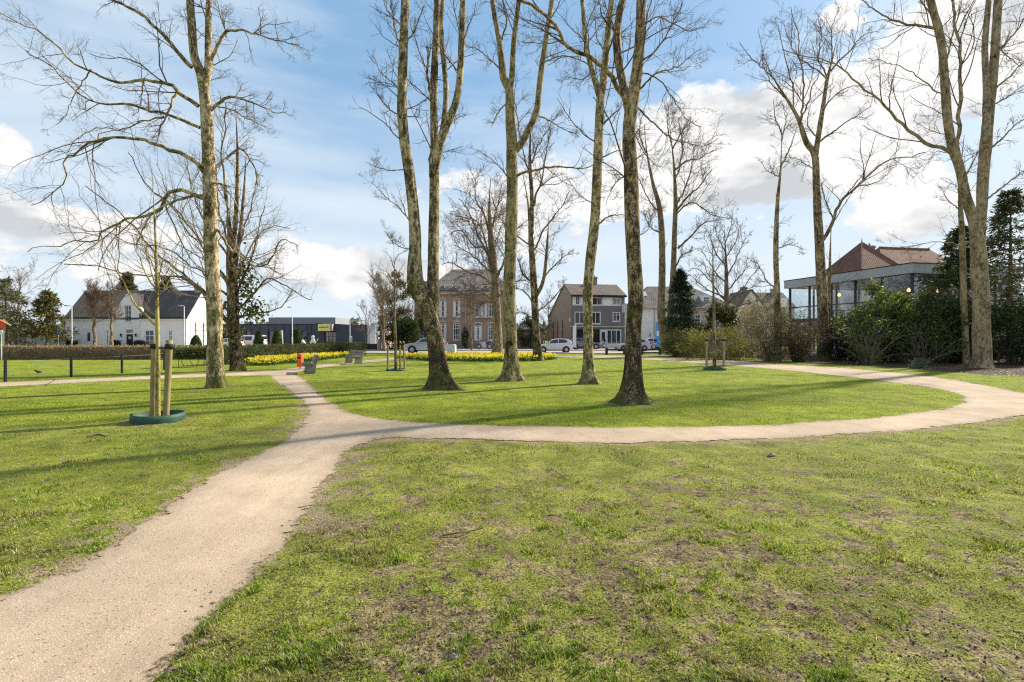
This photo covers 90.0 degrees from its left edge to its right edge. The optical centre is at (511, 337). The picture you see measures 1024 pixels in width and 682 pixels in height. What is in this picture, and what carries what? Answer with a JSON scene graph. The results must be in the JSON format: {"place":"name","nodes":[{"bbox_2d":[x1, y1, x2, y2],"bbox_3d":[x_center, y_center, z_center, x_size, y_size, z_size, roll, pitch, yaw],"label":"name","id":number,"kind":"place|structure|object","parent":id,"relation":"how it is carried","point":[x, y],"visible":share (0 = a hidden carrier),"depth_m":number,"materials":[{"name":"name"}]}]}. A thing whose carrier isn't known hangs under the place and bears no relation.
{"place":"outdoors","nodes":[
{"label":"outdoors","id":0,"kind":"place"},
{"bbox_2d":[61,282,206,346],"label":"white house","id":1,"kind":"structure","parent":0,"point":[133,323],"depth_m":65.07,"materials":[{"name":"paint"}]},
{"bbox_2d":[85,330,91,346],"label":"door","id":2,"kind":"structure","parent":1,"relation":"in","point":[88,333],"depth_m":65.07,"materials":[{"name":"white"}]},
{"bbox_2d":[145,330,153,345],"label":"window","id":3,"kind":"structure","parent":1,"relation":"in","point":[149,334],"depth_m":65.10,"materials":[{"name":"glass"}]},
{"bbox_2d":[166,330,174,343],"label":"window","id":4,"kind":"structure","parent":1,"relation":"in","point":[170,334],"depth_m":65.09,"materials":[{"name":"glass"}]},
{"bbox_2d":[0,340,1023,681],"bbox_3d":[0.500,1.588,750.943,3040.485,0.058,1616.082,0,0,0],"label":"lawn","id":5,"kind":"structure","parent":0,"point":[674,376],"depth_m":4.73,"materials":[{"name":"green plant"}]},
{"bbox_2d":[0,254,49,345],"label":"bare tree","id":6,"kind":"object","parent":5,"relation":"on","point":[20,278],"visible":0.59,"depth_m":62.03,"materials":[{"name":"brown plant"}]},
{"bbox_2d":[0,275,50,345],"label":"conifer","id":7,"kind":"object","parent":5,"relation":"on","point":[12,297],"visible":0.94,"depth_m":58.02,"materials":[{"name":"green plant"}]},
{"bbox_2d":[8,336,65,346],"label":"hedge","id":8,"kind":"object","parent":5,"relation":"on","point":[39,341],"visible":0.12,"depth_m":62.98,"materials":[{"name":"grey plant"}]},
{"bbox_2d":[15,288,77,344],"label":"pine","id":9,"kind":"object","parent":5,"relation":"on","point":[49,303],"visible":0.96,"depth_m":59.56,"materials":[{"name":"green plant"}]},
{"bbox_2d":[4,352,164,381],"bbox_3d":[-17.500,1.170,21.715,0.352,0.960,6.824,0,0,11],"label":"wire fence","id":10,"kind":"object","parent":5,"relation":"on","point":[70,370],"visible":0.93,"depth_m":20.55,"materials":[{"name":"black metal"}]},
{"bbox_2d":[81,278,108,346],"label":"street tree","id":11,"kind":"object","parent":5,"relation":"on","point":[94,288],"visible":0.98,"depth_m":55.95,"materials":[{"name":"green plant"}]},
{"bbox_2d":[98,278,126,345],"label":"street tree","id":12,"kind":"object","parent":5,"relation":"on","point":[107,300],"visible":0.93,"depth_m":57.01,"materials":[{"name":"brown plant"}]},
{"bbox_2d":[0,344,227,359],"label":"beech hedge","id":13,"kind":"object","parent":5,"relation":"on","point":[33,352],"visible":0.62,"depth_m":36.87,"materials":[{"name":"brown plant"}]},
{"bbox_2d":[115,271,138,289],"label":"conifer","id":14,"kind":"object","parent":5,"relation":"on","point":[129,280],"visible":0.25,"depth_m":79.68,"materials":[{"name":"green plant"}]},
{"bbox_2d":[83,156,185,424],"bbox_3d":[-6.952,-0.859,9.635,1.354,5.198,1.137,0,0,0],"label":"staked sapling","id":15,"kind":"object","parent":5,"relation":"on","point":[155,414],"visible":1,"depth_m":9.73,"materials":[{"name":"brown plant"}]},
{"bbox_2d":[0,0,320,388],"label":"bare tree","id":16,"kind":"object","parent":5,"relation":"on","point":[215,368],"visible":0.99,"depth_m":16.10,"materials":[{"name":"beige plant"}]},
{"bbox_2d":[159,277,177,289],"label":"conifer","id":17,"kind":"object","parent":5,"relation":"on","point":[164,282],"visible":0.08,"depth_m":81.64,"materials":[{"name":"green plant"}]},
{"bbox_2d":[18,83,321,370],"bbox_3d":[-17.856,-5.285,24.746,16.403,14.051,8.102,0,0,12],"label":"bare tree","id":18,"kind":"object","parent":5,"relation":"on","point":[231,320],"visible":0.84,"depth_m":24.29,"materials":[{"name":"brown plant"}]},
{"bbox_2d":[172,345,205,366],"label":"clipped hedge","id":19,"kind":"object","parent":5,"relation":"on","point":[189,352],"visible":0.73,"depth_m":27.10,"materials":[{"name":"green plant"}]},
{"bbox_2d":[253,329,263,344],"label":"topiary cone","id":20,"kind":"object","parent":5,"relation":"on","point":[258,337],"visible":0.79,"depth_m":69.67,"materials":[{"name":"green plant"}]},
{"bbox_2d":[204,341,366,364],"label":"clipped hedge","id":21,"kind":"object","parent":5,"relation":"on","point":[252,351],"visible":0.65,"depth_m":36.35,"materials":[{"name":"green plant"}]},
{"bbox_2d":[245,351,349,365],"bbox_3d":[-14.512,1.328,37.519,3.431,0.559,18.542,0,0,0],"label":"daffodil bed","id":22,"kind":"object","parent":5,"relation":"on","point":[273,359],"visible":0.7,"depth_m":31.81,"materials":[{"name":"yellow plant"}]},
{"bbox_2d":[296,354,303,368],"bbox_3d":[-10.554,1.260,25.497,0.265,0.880,0.286,0,0,0],"label":"litter bin","id":23,"kind":"object","parent":5,"relation":"on","point":[300,358],"visible":0.96,"depth_m":25.36,"materials":[{"name":"orange metal"}]},
{"bbox_2d":[301,354,318,373],"bbox_3d":[-9.090,1.210,23.020,0.733,0.880,1.900,0,0,-23],"label":"park bench","id":24,"kind":"object","parent":5,"relation":"on","point":[310,367],"visible":0.94,"depth_m":22.34,"materials":[{"name":"stone"}]},
{"bbox_2d":[240,317,388,346],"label":"showroom","id":25,"kind":"structure","parent":5,"relation":"on","point":[328,329],"depth_m":80.00,"materials":[{"name":"black paint"}]},
{"bbox_2d":[325,331,335,342],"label":"window","id":26,"kind":"structure","parent":25,"relation":"in","point":[330,336],"depth_m":80.31,"materials":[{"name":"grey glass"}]},
{"bbox_2d":[342,350,363,363],"bbox_3d":[-9.606,1.210,31.032,0.733,0.880,1.900,0,0,-40],"label":"park bench","id":27,"kind":"object","parent":5,"relation":"on","point":[349,359],"visible":0.91,"depth_m":30.83,"materials":[{"name":"stone"}]},
{"bbox_2d":[356,299,376,343],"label":"bare tree","id":28,"kind":"object","parent":5,"relation":"on","point":[365,325],"visible":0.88,"depth_m":73.84,"materials":[{"name":"brown plant"}]},
{"bbox_2d":[366,264,404,350],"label":"bare tree","id":29,"kind":"object","parent":5,"relation":"on","point":[381,296],"visible":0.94,"depth_m":59.62,"materials":[{"name":"brown plant"}]},
{"bbox_2d":[374,232,408,370],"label":"staked sapling","id":30,"kind":"object","parent":5,"relation":"on","point":[395,368],"visible":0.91,"depth_m":24.47,"materials":[{"name":"brown plant"}]},
{"bbox_2d":[354,259,446,349],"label":"bush","id":31,"kind":"object","parent":5,"relation":"on","point":[401,312],"visible":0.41,"depth_m":65.38,"materials":[{"name":"plant"}]},
{"bbox_2d":[388,316,422,349],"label":"bush","id":32,"kind":"object","parent":5,"relation":"on","point":[415,334],"visible":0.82,"depth_m":62.91,"materials":[{"name":"green plant"}]},
{"bbox_2d":[0,317,816,341],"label":"distant wood","id":33,"kind":"object","parent":5,"relation":"on","point":[545,335],"visible":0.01,"depth_m":210.86,"materials":[{"name":"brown plant"}]},
{"bbox_2d":[349,0,485,390],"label":"forked tree","id":34,"kind":"object","parent":5,"relation":"on","point":[426,300],"visible":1,"depth_m":15.67,"materials":[{"name":"brown plant"}]},
{"bbox_2d":[447,344,456,352],"bbox_3d":[-5.785,1.155,49.000,0.920,0.990,0.560,0,0,14],"label":"utility cabinet","id":35,"kind":"object","parent":5,"relation":"on","point":[451,348],"visible":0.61,"depth_m":48.76,"materials":[{"name":"metal"}]},
{"bbox_2d":[414,258,504,347],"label":"brick villa","id":36,"kind":"object","parent":5,"relation":"on","point":[451,327],"visible":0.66,"depth_m":70.00,"materials":[{"name":"brick"}]},
{"bbox_2d":[439,301,446,317],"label":"window","id":37,"kind":"structure","parent":36,"relation":"in","point":[442,304],"depth_m":70.09,"materials":[{"name":"glass"}]},
{"bbox_2d":[440,323,446,340],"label":"window","id":38,"kind":"structure","parent":36,"relation":"in","point":[443,325],"depth_m":70.09,"materials":[{"name":"glass"}]},
{"bbox_2d":[452,301,460,317],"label":"window","id":39,"kind":"structure","parent":36,"relation":"in","point":[456,308],"depth_m":70.09,"materials":[{"name":"glass"}]},
{"bbox_2d":[452,323,460,340],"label":"window","id":40,"kind":"structure","parent":36,"relation":"in","point":[456,326],"depth_m":70.10,"materials":[{"name":"glass"}]},
{"bbox_2d":[474,322,481,340],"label":"window","id":41,"kind":"structure","parent":36,"relation":"in","point":[477,326],"depth_m":70.07,"materials":[{"name":"glass"}]},
{"bbox_2d":[462,274,480,349],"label":"bare tree","id":42,"kind":"object","parent":5,"relation":"on","point":[470,311],"visible":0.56,"depth_m":62.04,"materials":[{"name":"brown plant"}]},
{"bbox_2d":[397,351,556,361],"bbox_3d":[-2.637,1.378,37.041,12.069,0.664,7.932,0,0,0],"label":"daffodil bed","id":43,"kind":"object","parent":5,"relation":"on","point":[470,356],"visible":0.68,"depth_m":34.92,"materials":[{"name":"yellow plant"}]},
{"bbox_2d":[439,159,540,352],"bbox_3d":[-2.692,-8.643,53.057,11.274,20.766,9.190,0,0,0],"label":"spreading tree","id":44,"kind":"object","parent":5,"relation":"on","point":[493,270],"visible":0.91,"depth_m":52.28,"materials":[{"name":"brown plant"}]},
{"bbox_2d":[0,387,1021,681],"bbox_3d":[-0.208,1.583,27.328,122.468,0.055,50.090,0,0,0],"label":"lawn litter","id":45,"kind":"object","parent":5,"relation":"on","point":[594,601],"visible":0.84,"depth_m":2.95,"materials":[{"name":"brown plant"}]},
{"bbox_2d":[0,354,1023,426],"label":"grass","id":46,"kind":"structure","parent":5,"relation":"on","point":[83,416],"depth_m":12.49,"materials":[{"name":"green plant"}]},
{"bbox_2d":[0,433,1023,681],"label":"soil crumbs","id":47,"kind":"object","parent":5,"relation":"on","point":[634,603],"visible":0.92,"depth_m":2.90,"materials":[{"name":"brown soil"}]},
{"bbox_2d":[7,427,1023,681],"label":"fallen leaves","id":48,"kind":"object","parent":5,"relation":"on","point":[539,581],"visible":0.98,"depth_m":2.81,"materials":[{"name":"brown plant"}]},
{"bbox_2d":[517,314,531,346],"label":"bush","id":49,"kind":"object","parent":5,"relation":"on","point":[527,338],"visible":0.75,"depth_m":67.75,"materials":[{"name":"green plant"}]},
{"bbox_2d":[484,107,585,360],"bbox_3d":[1.645,-7.134,34.644,7.283,17.748,4.973,0,0,0],"label":"bare tree","id":50,"kind":"object","parent":5,"relation":"on","point":[535,310],"visible":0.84,"depth_m":34.76,"materials":[{"name":"brown plant"}]},
{"bbox_2d":[465,0,617,381],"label":"bare tree","id":51,"kind":"object","parent":5,"relation":"on","point":[510,371],"visible":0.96,"depth_m":18.73,"materials":[{"name":"brown plant"}]},
{"bbox_2d":[539,295,559,340],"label":"bare tree","id":52,"kind":"object","parent":5,"relation":"on","point":[549,324],"visible":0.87,"depth_m":69.74,"materials":[{"name":"brown plant"}]},
{"bbox_2d":[364,353,756,353],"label":"park kerb","id":53,"kind":"structure","parent":5,"relation":"on","point":[544,353],"depth_m":49.51,"materials":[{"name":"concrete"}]},
{"bbox_2d":[544,0,637,384],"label":"bare tree","id":54,"kind":"object","parent":5,"relation":"on","point":[588,375],"visible":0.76,"depth_m":17.59,"materials":[{"name":"beige plant"}]},
{"bbox_2d":[504,0,727,405],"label":"bare tree","id":55,"kind":"object","parent":5,"relation":"on","point":[631,392],"visible":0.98,"depth_m":12.23,"materials":[{"name":"brown plant"}]},
{"bbox_2d":[605,348,660,354],"bbox_3d":[11.272,1.340,47.600,5.178,0.720,0.220,0,0,0],"label":"knee rail","id":56,"kind":"object","parent":5,"relation":"on","point":[623,349],"visible":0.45,"depth_m":47.55,"materials":[{"name":"brown wood"}]},
{"bbox_2d":[656,268,703,354],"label":"conifer tree","id":57,"kind":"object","parent":5,"relation":"on","point":[680,289],"depth_m":43.55,"materials":[{"name":"green plant"}]},
{"bbox_2d":[657,324,704,356],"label":"bush","id":58,"kind":"object","parent":5,"relation":"on","point":[673,336],"visible":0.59,"depth_m":41.80,"materials":[{"name":"green plant"}]},
{"bbox_2d":[636,97,737,352],"bbox_3d":[17.406,-11.766,52.176,11.542,27.038,8.159,0,0,-41],"label":"forked tree","id":59,"kind":"object","parent":5,"relation":"on","point":[662,267],"visible":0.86,"depth_m":52.22,"materials":[{"name":"brown plant"}]},
{"bbox_2d":[700,228,728,370],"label":"staked sapling","id":60,"kind":"object","parent":5,"relation":"on","point":[714,367],"visible":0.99,"depth_m":25.00,"materials":[{"name":"brown plant"}]},
{"bbox_2d":[673,321,761,359],"bbox_3d":[14.989,0.276,36.747,6.625,3.144,4.944,0,0,0],"label":"broom","id":61,"kind":"object","parent":5,"relation":"on","point":[699,345],"visible":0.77,"depth_m":36.52,"materials":[{"name":"green plant"}]},
{"bbox_2d":[670,208,772,338],"bbox_3d":[19.114,-5.136,47.149,9.530,13.752,6.162,0,0,0],"label":"bare tree","id":62,"kind":"object","parent":5,"relation":"on","point":[725,297],"visible":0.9,"depth_m":46.92,"materials":[{"name":"brown plant"}]},
{"bbox_2d":[698,292,744,356],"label":"shrub","id":63,"kind":"object","parent":5,"relation":"on","point":[725,314],"visible":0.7,"depth_m":42.54,"materials":[{"name":"green plant"}]},
{"bbox_2d":[720,295,767,351],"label":"shrub","id":64,"kind":"object","parent":5,"relation":"on","point":[744,314],"visible":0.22,"depth_m":51.60,"materials":[{"name":"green plant"}]},
{"bbox_2d":[729,285,796,346],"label":"cottage","id":65,"kind":"structure","parent":5,"relation":"on","point":[782,297],"depth_m":89.50,"materials":[{"name":"brick"}]},
{"bbox_2d":[742,95,807,361],"bbox_3d":[16.491,-6.933,32.799,4.387,17.346,2.784,0,0,0],"label":"bare tree","id":66,"kind":"object","parent":5,"relation":"on","point":[776,353],"visible":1,"depth_m":32.80,"materials":[{"name":"brown plant"}]},
{"bbox_2d":[722,290,836,361],"bbox_3d":[17.674,-0.755,34.113,6.167,5.155,6.257,0,0,-16],"label":"shrub","id":67,"kind":"object","parent":5,"relation":"on","point":[768,354],"visible":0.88,"depth_m":33.70,"materials":[{"name":"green plant"}]},
{"bbox_2d":[747,303,849,361],"bbox_3d":[18.959,-0.335,33.127,4.771,4.034,5.304,0,0,-24],"label":"shrub","id":68,"kind":"object","parent":5,"relation":"on","point":[808,339],"visible":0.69,"depth_m":33.12,"materials":[{"name":"green plant"}]},
{"bbox_2d":[727,0,942,359],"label":"forked tree","id":69,"kind":"object","parent":5,"relation":"on","point":[822,292],"visible":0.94,"depth_m":35.78,"materials":[{"name":"brown plant"}]},
{"bbox_2d":[815,310,863,360],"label":"shrub","id":70,"kind":"object","parent":5,"relation":"on","point":[840,352],"visible":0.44,"depth_m":35.65,"materials":[{"name":"green plant"}]},
{"bbox_2d":[700,355,1023,375],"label":"leaf litter","id":71,"kind":"object","parent":5,"relation":"on","point":[918,368],"visible":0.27,"depth_m":29.76,"materials":[{"name":"brown plant"}]},
{"bbox_2d":[820,305,921,363],"bbox_3d":[21.399,-0.143,31.310,3.988,3.749,4.660,0,0,-15],"label":"shrub","id":72,"kind":"object","parent":5,"relation":"on","point":[864,355],"visible":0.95,"depth_m":30.87,"materials":[{"name":"green plant"}]},
{"bbox_2d":[815,267,942,362],"bbox_3d":[23.223,-1.329,32.786,5.789,6.239,8.597,0,0,0],"label":"laurel bush","id":73,"kind":"object","parent":5,"relation":"on","point":[872,288],"visible":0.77,"depth_m":32.45,"materials":[{"name":"green plant"}]},
{"bbox_2d":[837,299,937,359],"bbox_3d":[27.157,-0.564,36.361,7.190,4.778,5.464,0,0,0],"label":"shrub","id":74,"kind":"object","parent":5,"relation":"on","point":[891,356],"visible":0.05,"depth_m":36.18,"materials":[{"name":"green plant"}]},
{"bbox_2d":[759,0,1023,367],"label":"twin tree","id":75,"kind":"object","parent":5,"relation":"on","point":[981,333],"visible":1,"depth_m":26.80,"materials":[{"name":"brown plant"}]},
{"bbox_2d":[784,258,1021,357],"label":"glass pavilion","id":76,"kind":"structure","parent":5,"relation":"on","point":[913,275],"depth_m":42.95,"materials":[{"name":"glass"}]},
{"bbox_2d":[856,282,958,361],"bbox_3d":[26.143,-0.991,33.401,5.362,5.536,5.639,0,0,-44],"label":"laurel bush","id":77,"kind":"object","parent":5,"relation":"on","point":[933,317],"visible":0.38,"depth_m":32.44,"materials":[{"name":"green plant"}]},
{"bbox_2d":[908,357,929,367],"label":"seedling clump","id":78,"kind":"object","parent":5,"relation":"on","point":[919,365],"visible":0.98,"depth_m":26.39,"materials":[{"name":"green plant"}]},
{"bbox_2d":[881,312,971,363],"bbox_3d":[25.020,0.113,31.213,4.878,3.425,4.205,0,0,-24],"label":"shrub","id":79,"kind":"object","parent":5,"relation":"on","point":[925,346],"visible":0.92,"depth_m":30.83,"materials":[{"name":"green plant"}]},
{"bbox_2d":[897,279,971,362],"bbox_3d":[27.705,-0.996,32.733,4.432,5.589,5.195,0,0,-28],"label":"laurel bush","id":80,"kind":"object","parent":5,"relation":"on","point":[952,305],"visible":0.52,"depth_m":32.29,"materials":[{"name":"green plant"}]},
{"bbox_2d":[933,135,993,363],"bbox_3d":[28.035,-5.505,31.708,3.841,14.491,2.778,0,0,-43],"label":"bare tree","id":81,"kind":"object","parent":5,"relation":"on","point":[965,359],"visible":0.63,"depth_m":31.03,"materials":[{"name":"brown plant"}]},
{"bbox_2d":[917,225,1013,362],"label":"conifer","id":82,"kind":"object","parent":5,"relation":"on","point":[952,272],"visible":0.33,"depth_m":34.40,"materials":[{"name":"green plant"}]},
{"bbox_2d":[953,186,1023,361],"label":"conifer","id":83,"kind":"object","parent":5,"relation":"on","point":[1009,202],"visible":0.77,"depth_m":32.92,"materials":[{"name":"green plant"}]},
{"bbox_2d":[969,296,1023,364],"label":"shrub","id":84,"kind":"object","parent":5,"relation":"on","point":[1003,316],"visible":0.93,"depth_m":30.22,"materials":[{"name":"green plant"}]},
{"bbox_2d":[0,355,1023,681],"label":"gravel path","id":85,"kind":"structure","parent":0,"point":[122,607],"depth_m":4.24,"materials":[{"name":"beige gravel"}]},
{"bbox_2d":[0,0,1023,325],"label":"sky","id":86,"kind":"structure","parent":0,"point":[315,159],"materials":[{"name":"blue"}]},
{"bbox_2d":[391,348,657,349],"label":"pavement","id":87,"kind":"structure","parent":0,"point":[520,349],"depth_m":63.28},
{"bbox_2d":[461,324,469,348],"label":"bush","id":88,"kind":"object","parent":87,"relation":"on","point":[464,333],"visible":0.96,"depth_m":68.39,"materials":[{"name":"green plant"}]},
{"bbox_2d":[570,338,601,348],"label":"parked car","id":89,"kind":"object","parent":87,"relation":"on","point":[579,342],"visible":0.55,"depth_m":66.12,"materials":[{"name":"grey paint"}]},
{"bbox_2d":[655,322,659,348],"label":"feather flag","id":90,"kind":"object","parent":87,"relation":"on","point":[657,338],"visible":0.72,"depth_m":65.98,"materials":[{"name":"blue fabric"}]},
{"bbox_2d":[516,318,544,346],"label":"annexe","id":91,"kind":"structure","parent":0,"point":[541,331],"depth_m":82.00,"materials":[{"name":"brick"}]},
{"bbox_2d":[364,351,709,352],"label":"road","id":92,"kind":"structure","parent":0,"point":[518,351],"depth_m":57.85,"materials":[{"name":"grey asphalt"}]},
{"bbox_2d":[404,338,447,352],"bbox_3d":[-8.870,0.833,53.076,4.386,1.650,2.200,0,0,-2],"label":"parked car","id":93,"kind":"object","parent":92,"relation":"on","point":[419,345],"visible":0.46,"depth_m":52.20,"materials":[{"name":"silver metal"}]},
{"bbox_2d":[389,350,657,350],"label":"kerb","id":94,"kind":"structure","parent":92,"relation":"on","point":[532,350],"depth_m":61.50,"materials":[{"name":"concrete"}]},
{"bbox_2d":[541,339,572,351],"bbox_3d":[4.545,0.893,54.966,3.936,1.530,2.060,0,0,1],"label":"parked car","id":95,"kind":"object","parent":92,"relation":"on","point":[564,345],"visible":0.78,"depth_m":54.17,"materials":[{"name":"white paint"}]},
{"bbox_2d":[614,339,650,350],"bbox_3d":[14.107,0.893,60.170,3.936,1.530,2.060,0,0,-5],"label":"parked car","id":96,"kind":"object","parent":92,"relation":"on","point":[646,343],"visible":0.5,"depth_m":59.49,"materials":[{"name":"silver metal"}]},
{"bbox_2d":[549,275,626,347],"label":"shop house","id":97,"kind":"structure","parent":0,"point":[609,307],"depth_m":72.99,"materials":[{"name":"grey brick"}]},
{"bbox_2d":[572,297,582,304],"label":"window","id":98,"kind":"structure","parent":97,"relation":"in","point":[575,300],"depth_m":72.24,"materials":[{"name":"white glass"}]},
{"bbox_2d":[576,329,597,347],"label":"shop window","id":99,"kind":"structure","parent":97,"relation":"in","point":[579,332],"depth_m":72.52,"materials":[{"name":"black glass"}]},
{"bbox_2d":[574,312,600,324],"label":"window","id":100,"kind":"structure","parent":97,"relation":"in","point":[596,316],"depth_m":72.56,"materials":[{"name":"glass"}]},
{"bbox_2d":[606,329,620,347],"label":"shop window","id":101,"kind":"structure","parent":97,"relation":"in","point":[612,335],"depth_m":73.09,"materials":[{"name":"white glass"}]},
{"bbox_2d":[625,286,738,347],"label":"white house","id":102,"kind":"structure","parent":0,"point":[649,321],"depth_m":75.02,"materials":[{"name":"paint"}]},
{"bbox_2d":[826,239,942,349],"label":"red roof house","id":103,"kind":"structure","parent":0,"point":[861,255],"depth_m":59.62,"materials":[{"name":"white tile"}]},
{"label":"forecourt","id":104,"kind":"structure","parent":0,"visible":0},
{"bbox_2d":[188,335,202,345],"bbox_3d":[-38.889,0.723,62.997,1.559,2.086,1.607,0,0,0],"label":"topiary cone","id":105,"kind":"object","parent":104,"relation":"on","point":[196,339],"visible":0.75,"depth_m":62.69,"materials":[{"name":"green plant"}]},
{"bbox_2d":[241,335,267,344],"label":"parked van","id":106,"kind":"object","parent":104,"relation":"on","point":[248,339],"visible":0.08,"depth_m":72.16,"materials":[{"name":"white paint"}]},
{"bbox_2d":[271,330,281,343],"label":"topiary cone","id":107,"kind":"object","parent":104,"relation":"on","point":[276,338],"visible":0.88,"depth_m":70.66,"materials":[{"name":"green plant"}]},
{"bbox_2d":[291,327,302,345],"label":"topiary cone","id":108,"kind":"object","parent":104,"relation":"on","point":[297,336],"visible":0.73,"depth_m":69.62,"materials":[{"name":"green plant"}]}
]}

